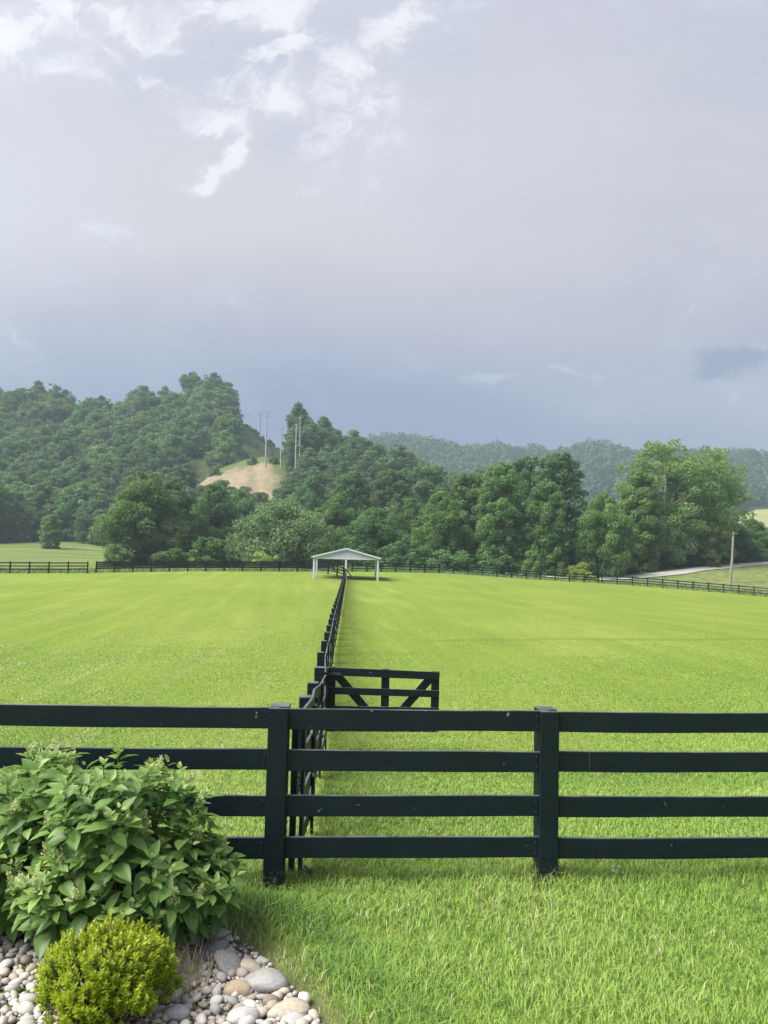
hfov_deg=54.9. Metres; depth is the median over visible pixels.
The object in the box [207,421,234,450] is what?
hill tree
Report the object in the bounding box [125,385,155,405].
hill tree
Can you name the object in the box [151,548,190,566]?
bush
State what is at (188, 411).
hill tree
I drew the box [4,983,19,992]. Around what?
pebble
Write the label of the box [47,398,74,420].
hill tree
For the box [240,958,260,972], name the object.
boulder
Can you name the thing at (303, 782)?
dividing fence
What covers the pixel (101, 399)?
hill tree
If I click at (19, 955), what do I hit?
pebble
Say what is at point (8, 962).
pebble
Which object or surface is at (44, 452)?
hill tree
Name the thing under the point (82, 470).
hill tree
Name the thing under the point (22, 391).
hill tree
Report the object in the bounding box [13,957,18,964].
pebble
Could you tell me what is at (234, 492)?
hill tree
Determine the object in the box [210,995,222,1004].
pebble
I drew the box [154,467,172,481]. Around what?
hill tree
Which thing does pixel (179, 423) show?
hill tree
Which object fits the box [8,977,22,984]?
pebble
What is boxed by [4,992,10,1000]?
pebble
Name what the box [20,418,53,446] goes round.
hill tree
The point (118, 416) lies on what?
hill tree
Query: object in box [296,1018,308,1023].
pebble
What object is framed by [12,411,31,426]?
hill tree
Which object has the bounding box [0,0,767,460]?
sky
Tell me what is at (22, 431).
hill tree
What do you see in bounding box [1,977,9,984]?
pebble
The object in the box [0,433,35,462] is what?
hill tree
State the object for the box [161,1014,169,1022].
pebble
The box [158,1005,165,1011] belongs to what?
pebble
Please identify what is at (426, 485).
deciduous tree
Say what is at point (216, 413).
hill tree
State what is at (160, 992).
pebble
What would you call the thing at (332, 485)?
hill tree
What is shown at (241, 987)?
boulder
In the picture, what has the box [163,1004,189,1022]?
boulder
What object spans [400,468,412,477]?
hill tree
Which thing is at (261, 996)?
pebble
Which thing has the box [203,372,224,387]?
hill tree
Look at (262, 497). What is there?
bush
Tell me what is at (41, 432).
hill tree
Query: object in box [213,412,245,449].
hill tree
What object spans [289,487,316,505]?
hill tree
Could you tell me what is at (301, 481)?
hill tree
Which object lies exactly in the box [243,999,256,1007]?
pebble
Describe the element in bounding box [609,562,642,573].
bush
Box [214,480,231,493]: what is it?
bush
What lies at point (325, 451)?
hill tree
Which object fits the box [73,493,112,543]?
hill tree
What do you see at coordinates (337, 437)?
hill tree
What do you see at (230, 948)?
boulder
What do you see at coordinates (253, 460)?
bush
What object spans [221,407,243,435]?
hill tree
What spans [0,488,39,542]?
hill tree
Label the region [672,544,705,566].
bush
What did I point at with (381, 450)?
hill tree
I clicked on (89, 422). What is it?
hill tree
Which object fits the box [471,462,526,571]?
deciduous tree
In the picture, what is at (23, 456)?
hill tree
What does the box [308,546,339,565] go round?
bush
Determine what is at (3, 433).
hill tree
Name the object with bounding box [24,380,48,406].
hill tree
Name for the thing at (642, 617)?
ground
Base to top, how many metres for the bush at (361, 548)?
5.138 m
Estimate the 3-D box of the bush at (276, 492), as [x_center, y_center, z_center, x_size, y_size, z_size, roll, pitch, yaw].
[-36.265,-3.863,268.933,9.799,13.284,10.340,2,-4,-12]
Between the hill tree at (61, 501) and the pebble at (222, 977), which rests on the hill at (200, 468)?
the hill tree at (61, 501)
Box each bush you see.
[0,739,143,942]
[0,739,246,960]
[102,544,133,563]
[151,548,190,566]
[187,536,227,566]
[194,485,207,497]
[208,466,220,476]
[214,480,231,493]
[225,546,244,566]
[246,456,256,464]
[246,551,278,568]
[254,492,270,508]
[268,456,278,463]
[271,484,286,500]
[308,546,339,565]
[340,544,379,567]
[376,541,423,568]
[407,540,441,568]
[426,549,472,570]
[478,555,522,575]
[520,549,543,576]
[543,551,568,576]
[566,562,597,579]
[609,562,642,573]
[633,549,677,568]
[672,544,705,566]
[710,543,744,563]
[739,540,767,561]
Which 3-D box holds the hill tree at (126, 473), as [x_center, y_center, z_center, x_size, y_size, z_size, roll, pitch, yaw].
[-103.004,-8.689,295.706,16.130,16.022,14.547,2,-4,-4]
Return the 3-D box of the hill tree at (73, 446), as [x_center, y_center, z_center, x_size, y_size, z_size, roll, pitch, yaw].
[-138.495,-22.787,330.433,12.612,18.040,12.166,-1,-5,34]
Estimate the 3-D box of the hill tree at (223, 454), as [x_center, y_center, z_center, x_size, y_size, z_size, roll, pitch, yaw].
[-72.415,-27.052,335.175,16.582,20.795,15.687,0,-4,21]
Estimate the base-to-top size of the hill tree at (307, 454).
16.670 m
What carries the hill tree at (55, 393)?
on the hill at (200, 468)
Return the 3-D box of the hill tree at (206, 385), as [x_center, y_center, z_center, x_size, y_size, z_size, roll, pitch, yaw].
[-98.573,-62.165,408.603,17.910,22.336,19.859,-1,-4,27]
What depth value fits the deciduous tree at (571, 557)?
163.20 m
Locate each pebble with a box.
[0,958,13,968]
[0,967,9,977]
[0,993,4,1000]
[0,1006,9,1014]
[0,1016,7,1023]
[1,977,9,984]
[3,938,10,944]
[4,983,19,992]
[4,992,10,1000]
[5,942,14,948]
[5,952,15,957]
[5,1011,13,1017]
[8,947,17,952]
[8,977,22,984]
[8,1016,16,1023]
[9,972,18,980]
[9,998,17,1005]
[10,990,17,997]
[12,1002,19,1012]
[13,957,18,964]
[15,930,22,939]
[15,939,27,947]
[16,953,24,960]
[16,968,23,974]
[17,1001,34,1015]
[17,1018,36,1023]
[18,943,30,954]
[19,971,30,980]
[19,993,37,1003]
[20,955,32,964]
[20,1015,34,1020]
[22,980,31,985]
[25,964,37,971]
[26,982,35,991]
[28,975,34,980]
[33,1004,41,1013]
[34,1012,41,1019]
[38,1014,53,1022]
[151,1006,157,1014]
[151,1018,161,1023]
[153,1012,162,1017]
[156,991,165,1004]
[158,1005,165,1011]
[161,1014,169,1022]
[169,988,181,1003]
[180,996,191,1004]
[180,1019,189,1023]
[184,1003,191,1010]
[190,1011,197,1017]
[192,993,201,1002]
[195,1013,206,1023]
[198,1001,208,1008]
[199,962,207,969]
[201,970,212,977]
[201,985,211,994]
[201,1010,210,1017]
[207,1019,215,1023]
[209,1002,220,1016]
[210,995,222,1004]
[212,985,221,995]
[217,1018,225,1023]
[218,971,226,982]
[227,996,238,1005]
[228,969,236,977]
[231,991,238,997]
[233,1003,244,1007]
[236,967,248,977]
[238,1015,255,1023]
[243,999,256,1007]
[248,993,257,999]
[255,1019,263,1023]
[256,993,266,999]
[257,1006,267,1018]
[260,1019,272,1023]
[266,1000,278,1010]
[267,1008,277,1018]
[272,991,282,999]
[277,987,289,995]
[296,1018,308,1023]
[298,991,309,1003]
[303,1015,312,1023]
[308,1009,319,1019]
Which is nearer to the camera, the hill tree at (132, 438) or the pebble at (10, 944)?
the pebble at (10, 944)
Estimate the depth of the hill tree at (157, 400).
406.64 m
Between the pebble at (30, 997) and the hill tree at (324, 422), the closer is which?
the pebble at (30, 997)
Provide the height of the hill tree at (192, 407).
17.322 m
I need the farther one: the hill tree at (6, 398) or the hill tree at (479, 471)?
the hill tree at (6, 398)
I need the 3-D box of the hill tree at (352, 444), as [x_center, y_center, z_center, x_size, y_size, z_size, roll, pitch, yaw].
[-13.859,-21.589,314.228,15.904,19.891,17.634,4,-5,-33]
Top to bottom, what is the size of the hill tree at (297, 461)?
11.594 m
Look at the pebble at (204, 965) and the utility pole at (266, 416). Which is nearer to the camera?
the pebble at (204, 965)
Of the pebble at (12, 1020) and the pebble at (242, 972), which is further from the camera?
the pebble at (242, 972)
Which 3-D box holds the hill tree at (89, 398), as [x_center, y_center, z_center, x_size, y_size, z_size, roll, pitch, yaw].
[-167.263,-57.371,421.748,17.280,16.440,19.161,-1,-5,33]
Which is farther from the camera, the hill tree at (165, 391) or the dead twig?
the hill tree at (165, 391)
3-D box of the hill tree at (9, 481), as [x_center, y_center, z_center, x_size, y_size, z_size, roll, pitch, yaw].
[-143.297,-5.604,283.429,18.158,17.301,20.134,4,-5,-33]
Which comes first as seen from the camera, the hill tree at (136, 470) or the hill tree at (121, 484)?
the hill tree at (121, 484)
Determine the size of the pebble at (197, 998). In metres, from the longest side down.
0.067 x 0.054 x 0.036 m
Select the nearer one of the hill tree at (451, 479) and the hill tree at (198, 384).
the hill tree at (451, 479)
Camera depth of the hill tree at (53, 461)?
315.96 m
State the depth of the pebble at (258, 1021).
3.95 m
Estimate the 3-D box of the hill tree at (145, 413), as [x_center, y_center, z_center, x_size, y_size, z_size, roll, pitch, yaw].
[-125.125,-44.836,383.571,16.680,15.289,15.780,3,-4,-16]
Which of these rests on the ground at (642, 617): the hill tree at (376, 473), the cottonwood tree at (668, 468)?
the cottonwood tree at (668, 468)
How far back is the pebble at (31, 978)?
4.31 m
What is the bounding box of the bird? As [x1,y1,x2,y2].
[302,864,320,874]
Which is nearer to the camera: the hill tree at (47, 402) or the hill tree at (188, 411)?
the hill tree at (188, 411)
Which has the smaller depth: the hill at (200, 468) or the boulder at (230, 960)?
the boulder at (230, 960)
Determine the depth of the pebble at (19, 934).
4.78 m
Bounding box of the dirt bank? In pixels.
[197,457,285,499]
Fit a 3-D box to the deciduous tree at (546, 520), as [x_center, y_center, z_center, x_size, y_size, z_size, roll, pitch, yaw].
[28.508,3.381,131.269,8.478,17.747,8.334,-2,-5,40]
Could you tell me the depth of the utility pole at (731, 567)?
120.92 m
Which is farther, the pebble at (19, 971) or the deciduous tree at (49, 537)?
the deciduous tree at (49, 537)
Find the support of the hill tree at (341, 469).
on the hill at (284, 458)
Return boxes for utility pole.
[261,411,270,466]
[280,428,282,467]
[295,424,297,467]
[299,417,301,457]
[728,532,733,584]
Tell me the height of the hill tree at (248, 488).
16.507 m
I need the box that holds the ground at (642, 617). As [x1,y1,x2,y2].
[0,541,767,1023]
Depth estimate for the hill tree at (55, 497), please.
255.58 m
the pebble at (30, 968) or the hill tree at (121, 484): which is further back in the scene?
the hill tree at (121, 484)
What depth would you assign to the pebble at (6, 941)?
4.70 m
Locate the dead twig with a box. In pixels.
[191,928,239,958]
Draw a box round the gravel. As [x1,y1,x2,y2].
[0,921,321,1023]
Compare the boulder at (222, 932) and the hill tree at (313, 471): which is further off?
the hill tree at (313, 471)
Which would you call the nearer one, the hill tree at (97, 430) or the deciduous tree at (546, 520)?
the deciduous tree at (546, 520)
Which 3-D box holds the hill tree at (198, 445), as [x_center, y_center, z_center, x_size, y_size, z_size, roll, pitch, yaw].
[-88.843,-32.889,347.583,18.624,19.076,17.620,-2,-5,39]
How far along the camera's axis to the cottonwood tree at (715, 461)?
146.65 m
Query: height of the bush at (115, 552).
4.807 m
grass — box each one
[96,928,230,1018]
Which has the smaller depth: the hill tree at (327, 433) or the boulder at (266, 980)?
the boulder at (266, 980)
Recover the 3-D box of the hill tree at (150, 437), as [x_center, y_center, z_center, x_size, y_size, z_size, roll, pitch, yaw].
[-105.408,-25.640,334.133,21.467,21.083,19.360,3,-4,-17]
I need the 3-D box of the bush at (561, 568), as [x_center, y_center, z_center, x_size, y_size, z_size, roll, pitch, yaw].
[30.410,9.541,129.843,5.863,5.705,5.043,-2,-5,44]
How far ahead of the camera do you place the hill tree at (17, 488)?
259.86 m
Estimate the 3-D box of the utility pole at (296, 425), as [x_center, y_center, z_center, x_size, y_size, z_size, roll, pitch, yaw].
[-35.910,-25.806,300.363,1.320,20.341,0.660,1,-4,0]
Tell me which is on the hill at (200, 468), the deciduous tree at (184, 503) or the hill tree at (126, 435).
the hill tree at (126, 435)
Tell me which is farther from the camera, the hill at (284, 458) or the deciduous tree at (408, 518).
the hill at (284, 458)
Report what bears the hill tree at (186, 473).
on the hill at (200, 468)
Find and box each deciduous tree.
[0,480,27,542]
[37,514,62,548]
[74,501,107,541]
[90,470,189,560]
[153,478,198,559]
[185,482,242,560]
[222,498,338,566]
[224,490,260,531]
[291,475,328,513]
[313,494,355,565]
[325,471,374,525]
[340,507,402,562]
[368,468,419,525]
[386,497,428,555]
[400,464,449,525]
[409,490,475,568]
[449,472,490,568]
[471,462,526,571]
[499,456,545,563]
[521,451,588,567]
[521,481,569,575]
[566,507,595,565]
[571,492,636,577]
[617,470,666,572]
[698,513,726,566]
[719,522,760,562]
[743,519,767,548]
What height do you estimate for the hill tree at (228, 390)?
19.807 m
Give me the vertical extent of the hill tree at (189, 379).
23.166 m
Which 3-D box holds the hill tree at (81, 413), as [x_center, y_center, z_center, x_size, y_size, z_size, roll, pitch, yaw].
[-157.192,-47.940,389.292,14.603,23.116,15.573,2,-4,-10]
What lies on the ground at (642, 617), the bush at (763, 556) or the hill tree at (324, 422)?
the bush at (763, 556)
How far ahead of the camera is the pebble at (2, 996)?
4.11 m
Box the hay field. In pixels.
[738,509,767,530]
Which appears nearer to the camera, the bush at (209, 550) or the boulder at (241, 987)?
the boulder at (241, 987)
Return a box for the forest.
[344,431,767,535]
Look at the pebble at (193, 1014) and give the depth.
4.01 m
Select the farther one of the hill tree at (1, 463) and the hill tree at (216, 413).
the hill tree at (216, 413)
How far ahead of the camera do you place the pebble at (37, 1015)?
3.96 m
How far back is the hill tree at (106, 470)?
290.34 m
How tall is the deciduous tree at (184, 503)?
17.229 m
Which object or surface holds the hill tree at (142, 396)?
on the hill at (200, 468)
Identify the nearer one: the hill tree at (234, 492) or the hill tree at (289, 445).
the hill tree at (234, 492)
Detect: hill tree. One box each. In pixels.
[0,390,23,416]
[0,391,25,411]
[0,407,15,422]
[0,424,16,434]
[0,429,13,458]
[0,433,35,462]
[0,457,15,471]
[0,459,9,471]
[0,462,33,487]
[0,475,23,488]
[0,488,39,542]
[0,506,41,541]
[6,486,23,502]
[7,427,34,448]
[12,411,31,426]
[12,450,34,473]
[14,400,38,417]
[15,387,35,407]
[17,438,42,456]
[19,454,50,476]
[19,465,46,481]
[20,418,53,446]
[21,424,57,456]
[21,485,52,511]
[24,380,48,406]
[25,469,65,492]
[26,402,51,423]
[27,482,57,514]
[30,503,67,541]
[35,395,58,417]
[35,445,54,469]
[37,478,52,486]
[38,383,63,403]
[41,454,61,475]
[45,399,72,428]
[45,488,62,512]
[46,430,77,469]
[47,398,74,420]
[47,484,80,541]
[50,456,75,482]
[52,474,74,489]
[53,487,58,493]
[55,389,76,408]
[59,416,78,428]
[60,480,95,541]
[61,425,81,441]
[61,441,84,461]
[68,460,95,483]
[70,399,97,426]
[70,400,80,421]
[71,434,91,449]
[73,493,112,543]
[75,418,100,439]
[77,397,101,407]
[77,445,114,469]
[78,423,109,448]
[80,503,118,545]
[82,439,113,459]
[84,408,111,422]
[87,462,124,490]
[88,483,99,493]
[89,478,119,502]
[90,395,114,415]
[96,415,124,440]
[101,456,126,475]
[106,411,124,437]
[106,428,123,451]
[107,435,129,457]
[108,400,123,414]
[108,421,130,450]
[109,401,130,418]
[109,470,132,489]
[113,452,144,475]
[116,477,133,489]
[122,415,139,432]
[123,433,131,444]
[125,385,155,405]
[125,390,157,417]
[125,439,149,459]
[127,430,155,442]
[127,441,173,473]
[128,411,155,428]
[128,413,150,434]
[130,432,162,461]
[130,466,143,479]
[136,391,161,415]
[139,423,160,436]
[147,405,172,432]
[153,425,186,456]
[154,440,179,467]
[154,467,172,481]
[156,385,171,403]
[159,392,184,405]
[164,399,187,420]
[164,410,192,442]
[164,463,200,492]
[166,449,191,469]
[171,407,196,429]
[178,370,202,398]
[179,391,190,405]
[179,422,214,457]
[182,485,197,498]
[184,402,208,416]
[186,379,218,407]
[186,388,220,413]
[189,407,214,441]
[192,377,221,390]
[202,408,223,438]
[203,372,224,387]
[203,429,241,468]
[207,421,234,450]
[210,389,236,412]
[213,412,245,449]
[216,381,240,407]
[220,479,235,492]
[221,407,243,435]
[222,403,243,417]
[223,386,238,405]
[226,489,259,503]
[230,486,256,498]
[275,484,295,502]
[279,426,313,469]
[279,468,303,487]
[285,401,311,432]
[288,478,322,495]
[289,417,304,431]
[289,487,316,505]
[293,451,305,470]
[294,465,331,488]
[296,419,323,453]
[297,447,322,471]
[300,451,327,475]
[312,427,335,450]
[314,416,335,431]
[318,446,337,471]
[321,460,360,486]
[322,429,346,456]
[322,455,339,475]
[323,470,346,487]
[324,481,344,498]
[332,444,360,468]
[338,429,366,448]
[345,438,364,468]
[352,454,381,481]
[357,450,385,467]
[362,440,378,455]
[365,477,374,491]
[370,464,392,482]
[372,445,394,457]
[380,447,402,470]
[395,444,410,466]
[399,457,413,472]
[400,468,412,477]
[405,451,420,466]
[413,459,430,467]
[435,465,447,480]
[446,476,458,496]
[449,471,457,478]
[474,467,485,483]
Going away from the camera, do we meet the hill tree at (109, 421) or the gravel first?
the gravel
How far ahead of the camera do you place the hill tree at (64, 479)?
291.36 m
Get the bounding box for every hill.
[4,404,279,490]
[278,449,705,552]
[386,447,767,511]
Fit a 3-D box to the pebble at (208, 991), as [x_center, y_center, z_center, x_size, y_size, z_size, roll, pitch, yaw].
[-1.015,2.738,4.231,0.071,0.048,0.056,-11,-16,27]
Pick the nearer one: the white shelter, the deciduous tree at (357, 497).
the white shelter
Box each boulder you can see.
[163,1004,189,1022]
[194,937,228,963]
[204,926,232,941]
[214,949,241,976]
[223,979,250,998]
[225,947,235,952]
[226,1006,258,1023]
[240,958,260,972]
[243,968,287,993]
[256,956,268,963]
[262,994,280,1005]
[272,997,310,1018]
[280,1012,303,1023]
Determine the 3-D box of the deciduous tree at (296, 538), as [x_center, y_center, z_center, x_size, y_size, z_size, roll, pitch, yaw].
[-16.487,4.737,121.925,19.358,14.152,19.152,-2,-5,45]
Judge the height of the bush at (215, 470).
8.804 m
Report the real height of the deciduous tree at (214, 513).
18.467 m
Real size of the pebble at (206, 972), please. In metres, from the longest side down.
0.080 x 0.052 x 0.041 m
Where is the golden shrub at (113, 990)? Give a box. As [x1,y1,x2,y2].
[33,907,184,1023]
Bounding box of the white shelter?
[311,548,380,580]
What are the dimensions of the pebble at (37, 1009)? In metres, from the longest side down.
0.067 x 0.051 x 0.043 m
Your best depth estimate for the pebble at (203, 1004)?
4.09 m
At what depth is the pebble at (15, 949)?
4.61 m
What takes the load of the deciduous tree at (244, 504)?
on the ground at (642, 617)
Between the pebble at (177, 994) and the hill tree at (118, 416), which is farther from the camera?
the hill tree at (118, 416)
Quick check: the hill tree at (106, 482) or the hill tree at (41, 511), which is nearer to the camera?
the hill tree at (41, 511)
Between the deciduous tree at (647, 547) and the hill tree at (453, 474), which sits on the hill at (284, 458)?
the hill tree at (453, 474)
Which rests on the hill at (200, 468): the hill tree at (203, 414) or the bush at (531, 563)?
the hill tree at (203, 414)
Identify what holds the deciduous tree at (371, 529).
on the ground at (642, 617)
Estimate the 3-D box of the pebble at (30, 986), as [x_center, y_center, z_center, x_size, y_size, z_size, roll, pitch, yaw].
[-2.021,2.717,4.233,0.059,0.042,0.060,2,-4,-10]
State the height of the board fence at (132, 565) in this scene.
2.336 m
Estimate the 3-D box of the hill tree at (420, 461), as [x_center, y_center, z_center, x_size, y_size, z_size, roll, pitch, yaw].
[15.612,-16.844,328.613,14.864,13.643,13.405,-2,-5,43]
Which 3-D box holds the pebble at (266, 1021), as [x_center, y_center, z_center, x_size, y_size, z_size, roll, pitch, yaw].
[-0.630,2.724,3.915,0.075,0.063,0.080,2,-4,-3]
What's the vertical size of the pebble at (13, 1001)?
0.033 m
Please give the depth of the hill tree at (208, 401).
387.75 m
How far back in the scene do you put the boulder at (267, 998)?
4.13 m
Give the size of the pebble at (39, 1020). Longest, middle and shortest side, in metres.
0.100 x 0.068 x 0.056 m
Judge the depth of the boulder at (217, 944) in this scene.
4.61 m
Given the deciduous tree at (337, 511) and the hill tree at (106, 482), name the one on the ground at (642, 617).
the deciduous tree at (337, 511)
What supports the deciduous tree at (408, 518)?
on the ground at (642, 617)
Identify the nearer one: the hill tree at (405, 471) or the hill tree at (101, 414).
the hill tree at (405, 471)
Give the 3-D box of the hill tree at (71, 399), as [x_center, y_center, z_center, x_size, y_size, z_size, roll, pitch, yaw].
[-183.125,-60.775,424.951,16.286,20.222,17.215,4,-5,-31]
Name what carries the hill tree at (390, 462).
on the hill at (284, 458)
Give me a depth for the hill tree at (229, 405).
402.01 m
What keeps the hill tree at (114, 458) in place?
on the hill at (200, 468)
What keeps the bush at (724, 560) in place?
on the ground at (642, 617)
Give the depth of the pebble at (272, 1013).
4.02 m
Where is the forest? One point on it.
(603, 457)
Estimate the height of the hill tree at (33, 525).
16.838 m
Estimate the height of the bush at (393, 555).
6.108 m
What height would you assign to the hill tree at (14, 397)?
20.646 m
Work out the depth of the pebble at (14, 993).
4.15 m
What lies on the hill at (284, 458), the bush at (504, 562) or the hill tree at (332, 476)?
the hill tree at (332, 476)
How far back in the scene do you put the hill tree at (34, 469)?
298.93 m
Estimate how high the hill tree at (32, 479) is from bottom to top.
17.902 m
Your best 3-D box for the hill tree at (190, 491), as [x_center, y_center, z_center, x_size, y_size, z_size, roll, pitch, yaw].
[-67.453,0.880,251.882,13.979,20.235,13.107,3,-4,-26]
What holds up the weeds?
on the ground at (642, 617)
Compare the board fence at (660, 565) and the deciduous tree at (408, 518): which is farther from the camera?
the deciduous tree at (408, 518)
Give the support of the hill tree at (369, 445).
on the hill at (284, 458)
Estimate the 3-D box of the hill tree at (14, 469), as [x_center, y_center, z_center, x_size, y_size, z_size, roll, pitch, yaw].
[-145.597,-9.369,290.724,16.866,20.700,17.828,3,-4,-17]
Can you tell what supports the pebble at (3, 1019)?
on the ground at (642, 617)
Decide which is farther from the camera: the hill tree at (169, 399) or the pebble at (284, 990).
the hill tree at (169, 399)
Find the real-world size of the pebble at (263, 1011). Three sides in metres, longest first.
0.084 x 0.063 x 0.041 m
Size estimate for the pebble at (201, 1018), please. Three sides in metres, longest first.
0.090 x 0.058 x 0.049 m
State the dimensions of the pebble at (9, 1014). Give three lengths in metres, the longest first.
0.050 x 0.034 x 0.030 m
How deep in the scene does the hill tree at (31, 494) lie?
254.47 m
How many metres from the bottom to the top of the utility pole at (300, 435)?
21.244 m
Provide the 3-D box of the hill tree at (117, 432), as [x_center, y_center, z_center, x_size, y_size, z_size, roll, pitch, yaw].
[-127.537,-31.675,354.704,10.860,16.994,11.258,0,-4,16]
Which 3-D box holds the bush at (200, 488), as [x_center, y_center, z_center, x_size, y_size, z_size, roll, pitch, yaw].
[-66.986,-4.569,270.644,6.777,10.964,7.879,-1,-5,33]
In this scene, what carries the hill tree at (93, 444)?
on the hill at (200, 468)
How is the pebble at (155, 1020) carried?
on the ground at (642, 617)
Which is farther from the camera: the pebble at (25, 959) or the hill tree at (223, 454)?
the hill tree at (223, 454)
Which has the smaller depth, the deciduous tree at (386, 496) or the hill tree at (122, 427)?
the deciduous tree at (386, 496)
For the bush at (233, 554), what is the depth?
119.94 m
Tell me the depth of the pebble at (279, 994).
4.17 m
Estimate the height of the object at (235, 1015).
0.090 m
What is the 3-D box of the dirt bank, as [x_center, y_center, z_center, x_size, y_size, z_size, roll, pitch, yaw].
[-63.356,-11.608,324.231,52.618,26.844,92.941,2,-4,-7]
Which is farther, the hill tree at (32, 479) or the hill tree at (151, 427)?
the hill tree at (151, 427)
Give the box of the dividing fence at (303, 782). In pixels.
[288,568,345,876]
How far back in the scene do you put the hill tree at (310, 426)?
327.13 m
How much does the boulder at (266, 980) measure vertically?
0.130 m
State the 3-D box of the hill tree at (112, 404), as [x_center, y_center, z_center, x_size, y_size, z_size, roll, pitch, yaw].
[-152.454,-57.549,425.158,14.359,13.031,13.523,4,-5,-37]
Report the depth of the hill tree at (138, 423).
371.12 m
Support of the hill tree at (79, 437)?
on the hill at (200, 468)
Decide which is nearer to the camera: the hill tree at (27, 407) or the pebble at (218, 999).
the pebble at (218, 999)
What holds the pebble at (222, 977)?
on the gravel
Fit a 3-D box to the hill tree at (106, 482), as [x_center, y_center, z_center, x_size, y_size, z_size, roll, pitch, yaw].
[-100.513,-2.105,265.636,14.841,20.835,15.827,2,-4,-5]
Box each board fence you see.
[0,561,88,572]
[0,703,767,890]
[95,560,334,572]
[301,561,344,575]
[351,562,767,595]
[569,563,661,574]
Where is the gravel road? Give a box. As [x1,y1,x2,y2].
[543,562,767,579]
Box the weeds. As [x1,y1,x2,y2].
[0,566,767,595]
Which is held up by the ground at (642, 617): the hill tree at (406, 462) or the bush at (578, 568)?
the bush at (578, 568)
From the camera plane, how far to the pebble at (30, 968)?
4.40 m
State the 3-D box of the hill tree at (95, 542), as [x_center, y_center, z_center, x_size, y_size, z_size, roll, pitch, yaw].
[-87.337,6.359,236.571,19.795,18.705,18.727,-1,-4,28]
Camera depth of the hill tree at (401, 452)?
328.35 m
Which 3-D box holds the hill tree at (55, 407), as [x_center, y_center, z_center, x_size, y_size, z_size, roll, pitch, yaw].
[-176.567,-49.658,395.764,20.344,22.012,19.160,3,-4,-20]
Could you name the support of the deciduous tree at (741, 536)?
on the ground at (642, 617)
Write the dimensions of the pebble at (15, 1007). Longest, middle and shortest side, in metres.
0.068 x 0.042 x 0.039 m
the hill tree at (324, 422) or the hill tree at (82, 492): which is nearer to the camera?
the hill tree at (82, 492)
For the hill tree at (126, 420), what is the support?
on the hill at (200, 468)
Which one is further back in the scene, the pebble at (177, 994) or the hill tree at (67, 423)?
the hill tree at (67, 423)
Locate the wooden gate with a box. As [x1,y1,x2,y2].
[324,666,439,731]
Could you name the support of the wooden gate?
attached to the dividing fence at (303, 782)
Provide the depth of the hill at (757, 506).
753.29 m
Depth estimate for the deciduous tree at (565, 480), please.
149.57 m
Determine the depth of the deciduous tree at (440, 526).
135.72 m
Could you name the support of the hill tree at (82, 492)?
on the hill at (200, 468)
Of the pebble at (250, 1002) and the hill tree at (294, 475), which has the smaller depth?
the pebble at (250, 1002)
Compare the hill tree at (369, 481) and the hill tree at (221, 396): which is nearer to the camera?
the hill tree at (369, 481)
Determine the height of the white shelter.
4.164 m
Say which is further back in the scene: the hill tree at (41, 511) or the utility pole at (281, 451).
the utility pole at (281, 451)
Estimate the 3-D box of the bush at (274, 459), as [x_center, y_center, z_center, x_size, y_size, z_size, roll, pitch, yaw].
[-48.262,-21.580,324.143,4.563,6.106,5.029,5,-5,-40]
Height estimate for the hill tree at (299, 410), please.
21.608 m
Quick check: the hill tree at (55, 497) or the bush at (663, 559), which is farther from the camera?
the hill tree at (55, 497)
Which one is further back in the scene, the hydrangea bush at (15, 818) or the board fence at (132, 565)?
the board fence at (132, 565)
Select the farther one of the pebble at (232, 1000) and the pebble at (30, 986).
the pebble at (30, 986)
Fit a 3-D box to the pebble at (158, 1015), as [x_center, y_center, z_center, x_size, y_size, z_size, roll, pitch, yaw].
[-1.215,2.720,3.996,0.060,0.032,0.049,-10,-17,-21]
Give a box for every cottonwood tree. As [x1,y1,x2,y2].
[611,439,721,565]
[659,445,756,564]
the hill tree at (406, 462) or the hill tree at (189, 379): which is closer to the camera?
the hill tree at (406, 462)
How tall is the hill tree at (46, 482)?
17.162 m

